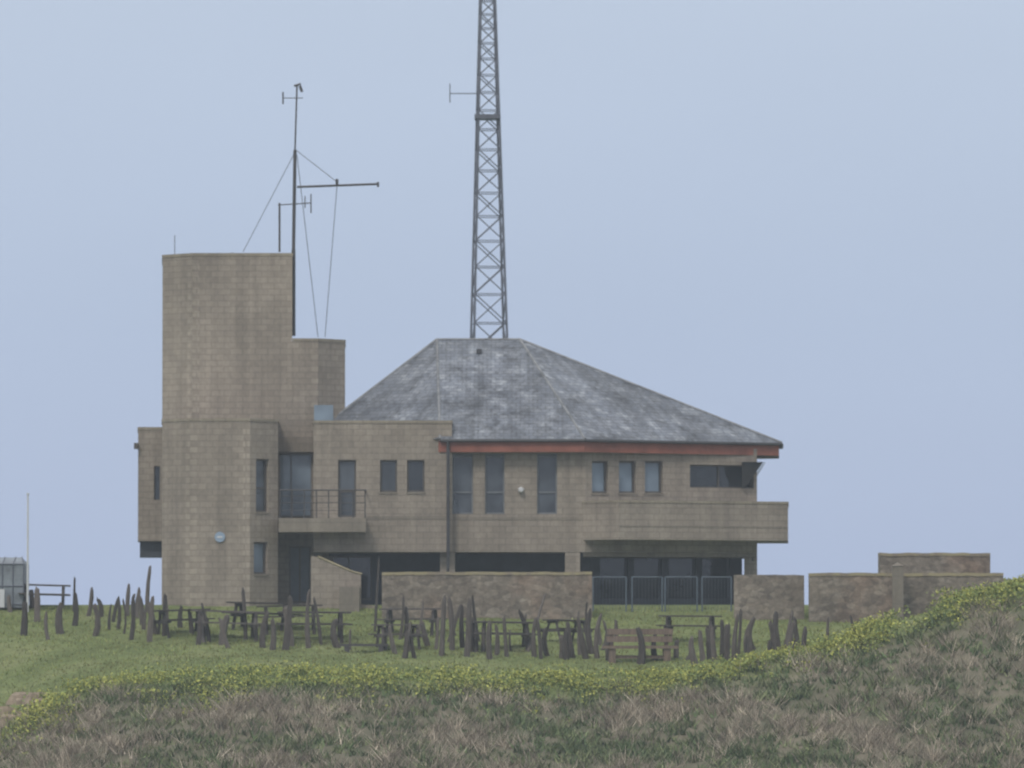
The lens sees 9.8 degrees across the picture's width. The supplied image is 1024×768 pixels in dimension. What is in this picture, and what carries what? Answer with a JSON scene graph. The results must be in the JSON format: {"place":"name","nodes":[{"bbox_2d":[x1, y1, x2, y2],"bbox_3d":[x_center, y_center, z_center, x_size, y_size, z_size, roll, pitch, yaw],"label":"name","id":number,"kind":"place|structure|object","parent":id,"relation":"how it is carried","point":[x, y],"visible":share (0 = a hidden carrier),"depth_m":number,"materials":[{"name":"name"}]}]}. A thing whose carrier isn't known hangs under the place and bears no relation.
{"place":"outdoors","nodes":[
{"label":"outdoors","id":0,"kind":"place"},
{"bbox_2d":[0,589,1023,767],"bbox_3d":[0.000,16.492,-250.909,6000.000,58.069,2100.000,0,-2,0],"label":"ground","id":1,"kind":"structure","parent":0,"point":[963,632],"depth_m":174.47,"materials":[{"name":"green plant"}]},
{"bbox_2d":[7,595,12,611],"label":"wooden post","id":2,"kind":"object","parent":1,"relation":"on","point":[9,607],"visible":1,"depth_m":196.35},
{"bbox_2d":[0,557,26,607],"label":"glazed shelter","id":3,"kind":"object","parent":1,"relation":"on","point":[13,575],"visible":0.87,"depth_m":196.70,"materials":[{"name":"glass"}]},
{"bbox_2d":[0,692,45,727],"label":"rock outcrop","id":4,"kind":"object","parent":1,"relation":"on","point":[17,698],"visible":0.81,"depth_m":177.68,"materials":[{"name":"stone"}]},
{"bbox_2d":[20,601,27,635],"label":"wooden post","id":5,"kind":"object","parent":1,"relation":"on","point":[24,626],"visible":0.98,"depth_m":189.48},
{"bbox_2d":[26,493,28,611],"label":"white pole","id":6,"kind":"object","parent":1,"relation":"on","point":[27,598],"visible":0.85,"depth_m":196.41,"materials":[{"name":"metal"}]},
{"bbox_2d":[29,590,33,607],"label":"wooden post","id":7,"kind":"object","parent":1,"relation":"on","point":[31,599],"visible":0.87,"depth_m":197.19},
{"bbox_2d":[34,587,39,621],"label":"wooden post","id":8,"kind":"object","parent":1,"relation":"on","point":[36,604],"visible":0.92,"depth_m":194.07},
{"bbox_2d":[18,584,70,609],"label":"picnic table","id":9,"kind":"object","parent":1,"relation":"on","point":[63,595],"visible":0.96,"depth_m":196.93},
{"bbox_2d":[44,611,49,639],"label":"wooden post","id":10,"kind":"object","parent":1,"relation":"on","point":[46,626],"visible":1,"depth_m":187.80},
{"bbox_2d":[55,602,63,633],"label":"wooden post","id":11,"kind":"object","parent":1,"relation":"on","point":[58,622],"visible":0.97,"depth_m":190.04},
{"bbox_2d":[72,591,78,625],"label":"wooden post","id":12,"kind":"object","parent":1,"relation":"on","point":[75,615],"visible":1,"depth_m":192.68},
{"bbox_2d":[86,587,93,615],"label":"wooden post","id":13,"kind":"object","parent":1,"relation":"on","point":[90,605],"visible":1,"depth_m":195.56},
{"bbox_2d":[92,603,100,635],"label":"wooden post","id":14,"kind":"object","parent":1,"relation":"on","point":[97,627],"visible":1,"depth_m":188.97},
{"bbox_2d":[97,598,103,616],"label":"wooden post","id":15,"kind":"object","parent":1,"relation":"on","point":[101,608],"visible":0.94,"depth_m":195.27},
{"bbox_2d":[107,604,111,629],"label":"wooden post","id":16,"kind":"object","parent":1,"relation":"on","point":[109,621],"visible":1,"depth_m":191.26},
{"bbox_2d":[111,599,117,621],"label":"wooden post","id":17,"kind":"object","parent":1,"relation":"on","point":[114,612],"visible":0.65,"depth_m":193.89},
{"bbox_2d":[116,596,120,629],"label":"wooden post","id":18,"kind":"object","parent":1,"relation":"on","point":[119,615],"visible":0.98,"depth_m":191.36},
{"bbox_2d":[122,599,126,633],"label":"wooden post","id":19,"kind":"object","parent":1,"relation":"on","point":[125,619],"visible":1,"depth_m":189.81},
{"bbox_2d":[125,583,129,615],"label":"wooden post","id":20,"kind":"object","parent":1,"relation":"on","point":[127,604],"visible":0.97,"depth_m":195.44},
{"bbox_2d":[129,596,134,639],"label":"wooden post","id":21,"kind":"object","parent":1,"relation":"on","point":[132,632],"visible":0.91,"depth_m":188.31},
{"bbox_2d":[135,587,140,617],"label":"wooden post","id":22,"kind":"object","parent":1,"relation":"on","point":[137,605],"visible":0.79,"depth_m":194.97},
{"bbox_2d":[138,595,143,624],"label":"wooden post","id":23,"kind":"object","parent":1,"relation":"on","point":[141,605],"visible":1,"depth_m":192.86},
{"bbox_2d":[141,600,147,629],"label":"wooden post","id":24,"kind":"object","parent":1,"relation":"on","point":[144,621],"visible":0.9,"depth_m":191.75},
{"bbox_2d":[145,566,150,611],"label":"wooden post","id":25,"kind":"object","parent":1,"relation":"on","point":[147,595],"visible":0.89,"depth_m":196.29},
{"bbox_2d":[147,596,153,641],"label":"wooden post","id":26,"kind":"object","parent":1,"relation":"on","point":[150,627],"visible":0.91,"depth_m":187.65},
{"bbox_2d":[147,602,156,633],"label":"wooden post","id":27,"kind":"object","parent":1,"relation":"on","point":[154,623],"visible":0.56,"depth_m":189.65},
{"bbox_2d":[162,593,166,635],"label":"wooden post","id":28,"kind":"object","parent":1,"relation":"on","point":[164,632],"visible":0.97,"depth_m":188.91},
{"bbox_2d":[177,605,182,627],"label":"wooden post","id":29,"kind":"object","parent":1,"relation":"on","point":[179,624],"visible":0.81,"depth_m":192.28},
{"bbox_2d":[153,609,214,637],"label":"picnic table","id":30,"kind":"object","parent":1,"relation":"on","point":[160,620],"visible":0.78,"depth_m":188.88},
{"bbox_2d":[188,608,193,633],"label":"wooden post","id":31,"kind":"object","parent":1,"relation":"on","point":[191,627],"visible":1,"depth_m":189.13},
{"bbox_2d":[196,612,202,644],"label":"wooden post","id":32,"kind":"object","parent":1,"relation":"on","point":[199,632],"visible":1,"depth_m":186.19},
{"bbox_2d":[201,603,210,641],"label":"wooden post","id":33,"kind":"object","parent":1,"relation":"on","point":[208,636],"visible":0.91,"depth_m":187.29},
{"bbox_2d":[218,617,229,647],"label":"wooden post","id":34,"kind":"object","parent":1,"relation":"on","point":[224,636],"visible":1,"depth_m":184.81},
{"bbox_2d":[218,614,229,644],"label":"wooden post","id":35,"kind":"object","parent":1,"relation":"on","point":[226,618],"visible":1,"depth_m":185.91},
{"bbox_2d":[189,609,267,642],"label":"picnic table","id":36,"kind":"object","parent":1,"relation":"on","point":[254,625],"visible":0.76,"depth_m":187.58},
{"bbox_2d":[241,587,247,639],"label":"wooden post","id":37,"kind":"object","parent":1,"relation":"on","point":[245,636],"visible":0.91,"depth_m":188.09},
{"bbox_2d":[221,601,302,630],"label":"picnic table","id":38,"kind":"object","parent":1,"relation":"on","point":[235,614],"visible":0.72,"depth_m":191.21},
{"bbox_2d":[259,610,268,647],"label":"wooden post","id":39,"kind":"object","parent":1,"relation":"on","point":[262,643],"visible":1,"depth_m":185.00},
{"bbox_2d":[269,617,276,649],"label":"wooden post","id":40,"kind":"object","parent":1,"relation":"on","point":[273,638],"visible":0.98,"depth_m":184.56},
{"bbox_2d":[282,595,292,649],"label":"wooden post","id":41,"kind":"object","parent":1,"relation":"on","point":[286,638],"visible":0.91,"depth_m":184.63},
{"bbox_2d":[283,606,293,646],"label":"wooden post","id":42,"kind":"object","parent":1,"relation":"on","point":[292,635],"visible":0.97,"depth_m":185.52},
{"bbox_2d":[256,604,322,634],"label":"picnic table","id":43,"kind":"object","parent":1,"relation":"on","point":[312,615],"visible":0.71,"depth_m":190.21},
{"bbox_2d":[305,588,310,647],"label":"wooden post","id":44,"kind":"object","parent":1,"relation":"on","point":[307,636],"visible":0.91,"depth_m":185.11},
{"bbox_2d":[276,611,351,643],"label":"picnic table","id":45,"kind":"object","parent":1,"relation":"on","point":[340,624],"visible":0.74,"depth_m":187.17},
{"bbox_2d":[313,597,322,644],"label":"wooden post","id":46,"kind":"object","parent":1,"relation":"on","point":[318,624],"visible":0.91,"depth_m":186.51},
{"bbox_2d":[330,618,340,647],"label":"wooden post","id":47,"kind":"object","parent":1,"relation":"on","point":[334,638],"visible":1,"depth_m":185.14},
{"bbox_2d":[339,644,388,651],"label":"plank bench","id":48,"kind":"object","parent":1,"relation":"on","point":[381,647],"visible":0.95,"depth_m":183.85,"materials":[{"name":"wood"}]},
{"bbox_2d":[374,558,379,631],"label":"wooden post","id":49,"kind":"object","parent":1,"relation":"on","point":[376,604],"visible":0.91,"depth_m":190.17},
{"bbox_2d":[388,625,397,653],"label":"wooden post","id":50,"kind":"object","parent":1,"relation":"on","point":[392,644],"visible":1,"depth_m":183.05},
{"bbox_2d":[368,624,427,650],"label":"picnic table","id":51,"kind":"object","parent":1,"relation":"on","point":[378,634],"visible":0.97,"depth_m":184.55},
{"bbox_2d":[398,595,404,639],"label":"wooden post","id":52,"kind":"object","parent":1,"relation":"on","point":[402,616],"visible":0.91,"depth_m":188.32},
{"bbox_2d":[402,606,408,638],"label":"wooden post","id":53,"kind":"object","parent":1,"relation":"on","point":[406,615],"visible":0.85,"depth_m":188.52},
{"bbox_2d":[402,630,409,658],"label":"wooden post","id":54,"kind":"object","parent":1,"relation":"on","point":[406,647],"visible":0.98,"depth_m":182.08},
{"bbox_2d":[376,608,446,636],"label":"picnic table","id":55,"kind":"object","parent":1,"relation":"on","point":[389,618],"visible":0.81,"depth_m":189.06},
{"bbox_2d":[409,634,416,658],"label":"wooden post","id":56,"kind":"object","parent":1,"relation":"on","point":[413,653],"visible":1,"depth_m":182.20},
{"bbox_2d":[419,599,423,633],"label":"wooden post","id":57,"kind":"object","parent":1,"relation":"on","point":[422,610],"visible":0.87,"depth_m":188.06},
{"bbox_2d":[420,621,430,645],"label":"wooden post","id":58,"kind":"object","parent":1,"relation":"on","point":[425,638],"visible":0.94,"depth_m":186.22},
{"bbox_2d":[434,617,438,649],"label":"wooden post","id":59,"kind":"object","parent":1,"relation":"on","point":[437,635],"visible":0.97,"depth_m":184.80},
{"bbox_2d":[439,595,445,655],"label":"wooden post","id":60,"kind":"object","parent":1,"relation":"on","point":[442,633],"visible":0.91,"depth_m":182.74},
{"bbox_2d":[447,597,454,649],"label":"wooden post","id":61,"kind":"object","parent":1,"relation":"on","point":[451,627],"visible":0.91,"depth_m":184.91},
{"bbox_2d":[447,604,460,641],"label":"wooden post","id":62,"kind":"object","parent":1,"relation":"on","point":[456,617],"visible":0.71,"depth_m":187.23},
{"bbox_2d":[134,235,788,611],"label":"coastguard station","id":63,"kind":"object","parent":1,"relation":"on","point":[272,467],"visible":0.92,"depth_m":199.93,"materials":[{"name":"brick"}]},
{"bbox_2d":[243,83,378,335],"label":"signal mast","id":64,"kind":"object","parent":63,"relation":"attached to","point":[295,161],"visible":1,"depth_m":202.33,"materials":[{"name":"metal"}]},
{"bbox_2d":[742,462,765,487],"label":"lookout window","id":65,"kind":"structure","parent":63,"relation":"in","point":[749,469],"depth_m":201.27,"materials":[{"name":"glass"}]},
{"bbox_2d":[459,604,464,647],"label":"wooden post","id":66,"kind":"object","parent":1,"relation":"on","point":[461,633],"visible":0.91,"depth_m":185.52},
{"bbox_2d":[464,598,471,656],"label":"wooden post","id":67,"kind":"object","parent":1,"relation":"on","point":[468,630],"visible":0.98,"depth_m":182.25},
{"bbox_2d":[470,617,474,651],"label":"wooden post","id":68,"kind":"object","parent":1,"relation":"on","point":[472,649],"visible":0.56,"depth_m":184.57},
{"bbox_2d":[471,595,479,641],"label":"wooden post","id":69,"kind":"object","parent":1,"relation":"on","point":[473,609],"visible":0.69,"depth_m":187.31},
{"bbox_2d":[449,0,507,337],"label":"lattice radio mast","id":70,"kind":"object","parent":1,"relation":"on","point":[495,116],"visible":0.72,"depth_m":212.31,"materials":[{"name":"metal"}]},
{"bbox_2d":[481,619,485,651],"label":"wooden post","id":71,"kind":"object","parent":1,"relation":"on","point":[483,640],"visible":0.91,"depth_m":184.64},
{"bbox_2d":[382,572,591,618],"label":"stone wall","id":72,"kind":"structure","parent":1,"relation":"on","point":[508,595],"depth_m":194.89,"materials":[{"name":"stone"}]},
{"bbox_2d":[486,621,492,659],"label":"wooden post","id":73,"kind":"object","parent":1,"relation":"on","point":[489,656],"visible":1,"depth_m":181.83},
{"bbox_2d":[494,624,499,654],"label":"wooden post","id":74,"kind":"object","parent":1,"relation":"on","point":[497,646],"visible":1,"depth_m":182.77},
{"bbox_2d":[464,621,536,652],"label":"picnic table","id":75,"kind":"object","parent":1,"relation":"on","point":[525,634],"visible":0.66,"depth_m":184.59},
{"bbox_2d":[502,615,508,656],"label":"wooden post","id":76,"kind":"object","parent":1,"relation":"on","point":[506,652],"visible":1,"depth_m":182.54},
{"bbox_2d":[0,591,1023,767],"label":"grassy bank","id":77,"kind":"structure","parent":1,"relation":"on","point":[398,744],"depth_m":171.63,"materials":[{"name":"plant"}]},
{"bbox_2d":[0,574,1023,755],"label":"yellow wildflowers","id":78,"kind":"object","parent":1,"relation":"on","point":[569,678],"visible":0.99,"depth_m":175.58,"materials":[{"name":"plant"}]},
{"bbox_2d":[518,609,529,640],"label":"wooden post","id":79,"kind":"object","parent":1,"relation":"on","point":[522,617],"visible":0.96,"depth_m":185.81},
{"bbox_2d":[531,618,536,656],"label":"wooden post","id":80,"kind":"object","parent":1,"relation":"on","point":[533,645],"visible":0.97,"depth_m":182.87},
{"bbox_2d":[526,594,545,651],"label":"wooden post","id":81,"kind":"object","parent":1,"relation":"on","point":[538,616],"visible":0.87,"depth_m":184.62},
{"bbox_2d":[536,617,542,658],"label":"wooden post","id":82,"kind":"object","parent":1,"relation":"on","point":[539,640],"visible":0.91,"depth_m":182.52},
{"bbox_2d":[542,627,549,655],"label":"wooden post","id":83,"kind":"object","parent":1,"relation":"on","point":[544,644],"visible":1,"depth_m":183.03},
{"bbox_2d":[559,634,562,657],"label":"wooden post","id":84,"kind":"object","parent":1,"relation":"on","point":[560,642],"visible":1,"depth_m":182.71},
{"bbox_2d":[536,619,594,639],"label":"picnic table","id":85,"kind":"object","parent":1,"relation":"on","point":[573,630],"visible":0.63,"depth_m":187.05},
{"bbox_2d":[562,627,569,659],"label":"wooden post","id":86,"kind":"object","parent":1,"relation":"on","point":[565,650],"visible":0.91,"depth_m":182.22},
{"bbox_2d":[566,621,574,657],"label":"wooden post","id":87,"kind":"object","parent":1,"relation":"on","point":[571,651],"visible":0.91,"depth_m":182.80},
{"bbox_2d":[577,610,581,654],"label":"wooden post","id":88,"kind":"object","parent":1,"relation":"on","point":[578,645],"visible":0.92,"depth_m":183.70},
{"bbox_2d":[576,617,588,658],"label":"wooden post","id":89,"kind":"object","parent":1,"relation":"on","point":[583,647],"visible":0.97,"depth_m":182.29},
{"bbox_2d":[586,608,593,653],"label":"wooden post","id":90,"kind":"object","parent":1,"relation":"on","point":[590,648],"visible":0.95,"depth_m":183.77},
{"bbox_2d":[593,613,601,657],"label":"wooden post","id":91,"kind":"object","parent":1,"relation":"on","point":[596,642],"visible":0.98,"depth_m":182.43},
{"bbox_2d":[601,621,606,649],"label":"wooden post","id":92,"kind":"object","parent":1,"relation":"on","point":[605,628],"visible":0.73,"depth_m":184.83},
{"bbox_2d":[602,628,678,662],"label":"timber bench","id":93,"kind":"object","parent":1,"relation":"on","point":[611,638],"visible":0.93,"depth_m":181.80,"materials":[{"name":"wood"}]},
{"bbox_2d":[636,627,645,664],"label":"wooden post","id":94,"kind":"object","parent":1,"relation":"on","point":[641,658],"visible":0.91,"depth_m":181.24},
{"bbox_2d":[651,635,657,659],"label":"wooden post","id":95,"kind":"object","parent":1,"relation":"on","point":[653,651],"visible":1,"depth_m":181.89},
{"bbox_2d":[592,576,731,611],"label":"metal fence","id":96,"kind":"object","parent":1,"relation":"on","point":[661,577],"visible":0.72,"depth_m":196.48,"materials":[{"name":"metal"}]},
{"bbox_2d":[673,639,678,657],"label":"wooden post","id":97,"kind":"object","parent":1,"relation":"on","point":[676,652],"visible":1,"depth_m":182.18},
{"bbox_2d":[656,615,721,638],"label":"picnic table","id":98,"kind":"object","parent":1,"relation":"on","point":[668,624],"visible":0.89,"depth_m":186.95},
{"bbox_2d":[688,636,697,663],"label":"wooden post","id":99,"kind":"object","parent":1,"relation":"on","point":[692,655],"visible":0.91,"depth_m":179.02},
{"bbox_2d":[698,630,705,660],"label":"wooden post","id":100,"kind":"object","parent":1,"relation":"on","point":[701,649],"visible":0.9,"depth_m":180.39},
{"bbox_2d":[706,640,711,658],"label":"wooden post","id":101,"kind":"object","parent":1,"relation":"on","point":[708,650],"visible":0.86,"depth_m":180.69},
{"bbox_2d":[709,624,717,661],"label":"wooden post","id":102,"kind":"object","parent":1,"relation":"on","point":[713,644],"visible":0.9,"depth_m":178.80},
{"bbox_2d":[720,620,723,657],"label":"wooden post","id":103,"kind":"object","parent":1,"relation":"on","point":[722,637],"visible":0.73,"depth_m":180.59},
{"bbox_2d":[724,623,730,660],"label":"wooden post","id":104,"kind":"object","parent":1,"relation":"on","point":[727,641],"visible":0.91,"depth_m":178.11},
{"bbox_2d":[731,614,738,658],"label":"wooden post","id":105,"kind":"object","parent":1,"relation":"on","point":[734,646],"visible":0.91,"depth_m":178.13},
{"bbox_2d":[737,609,741,653],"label":"wooden post","id":106,"kind":"object","parent":1,"relation":"on","point":[739,633],"visible":0.9,"depth_m":180.44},
{"bbox_2d":[745,636,749,652],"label":"wooden post","id":107,"kind":"object","parent":1,"relation":"on","point":[746,644],"visible":0.9,"depth_m":180.86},
{"bbox_2d":[743,616,755,651],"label":"wooden post","id":108,"kind":"object","parent":1,"relation":"on","point":[748,631],"visible":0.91,"depth_m":181.36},
{"bbox_2d":[734,575,803,619],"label":"stone wall","id":109,"kind":"structure","parent":1,"relation":"on","point":[762,597],"depth_m":194.68,"materials":[{"name":"stone"}]},
{"bbox_2d":[772,612,780,649],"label":"wooden post","id":110,"kind":"object","parent":1,"relation":"on","point":[776,642],"visible":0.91,"depth_m":177.84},
{"bbox_2d":[784,610,793,648],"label":"wooden post","id":111,"kind":"object","parent":1,"relation":"on","point":[789,622],"visible":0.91,"depth_m":178.20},
{"bbox_2d":[786,620,795,651],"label":"wooden post","id":112,"kind":"object","parent":1,"relation":"on","point":[791,632],"visible":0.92,"depth_m":177.19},
{"bbox_2d":[793,617,799,646],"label":"wooden post","id":113,"kind":"object","parent":1,"relation":"on","point":[796,633],"visible":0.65,"depth_m":180.41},
{"bbox_2d":[801,626,806,646],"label":"wooden post","id":114,"kind":"object","parent":1,"relation":"on","point":[804,638],"visible":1,"depth_m":176.39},
{"bbox_2d":[892,562,903,619],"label":"stone gate pier","id":115,"kind":"structure","parent":1,"relation":"on","point":[897,585],"depth_m":193.33,"materials":[{"name":"stone"}]},
{"bbox_2d":[808,573,1002,622],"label":"stone wall","id":116,"kind":"structure","parent":1,"relation":"on","point":[839,597],"depth_m":194.01,"materials":[{"name":"stone"}]},
{"bbox_2d":[878,553,989,572],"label":"stone wall","id":117,"kind":"structure","parent":1,"relation":"on","point":[945,562],"depth_m":197.42,"materials":[{"name":"stone"}]},
{"bbox_2d":[0,0,1023,604],"label":"sky","id":118,"kind":"structure","parent":0,"point":[799,224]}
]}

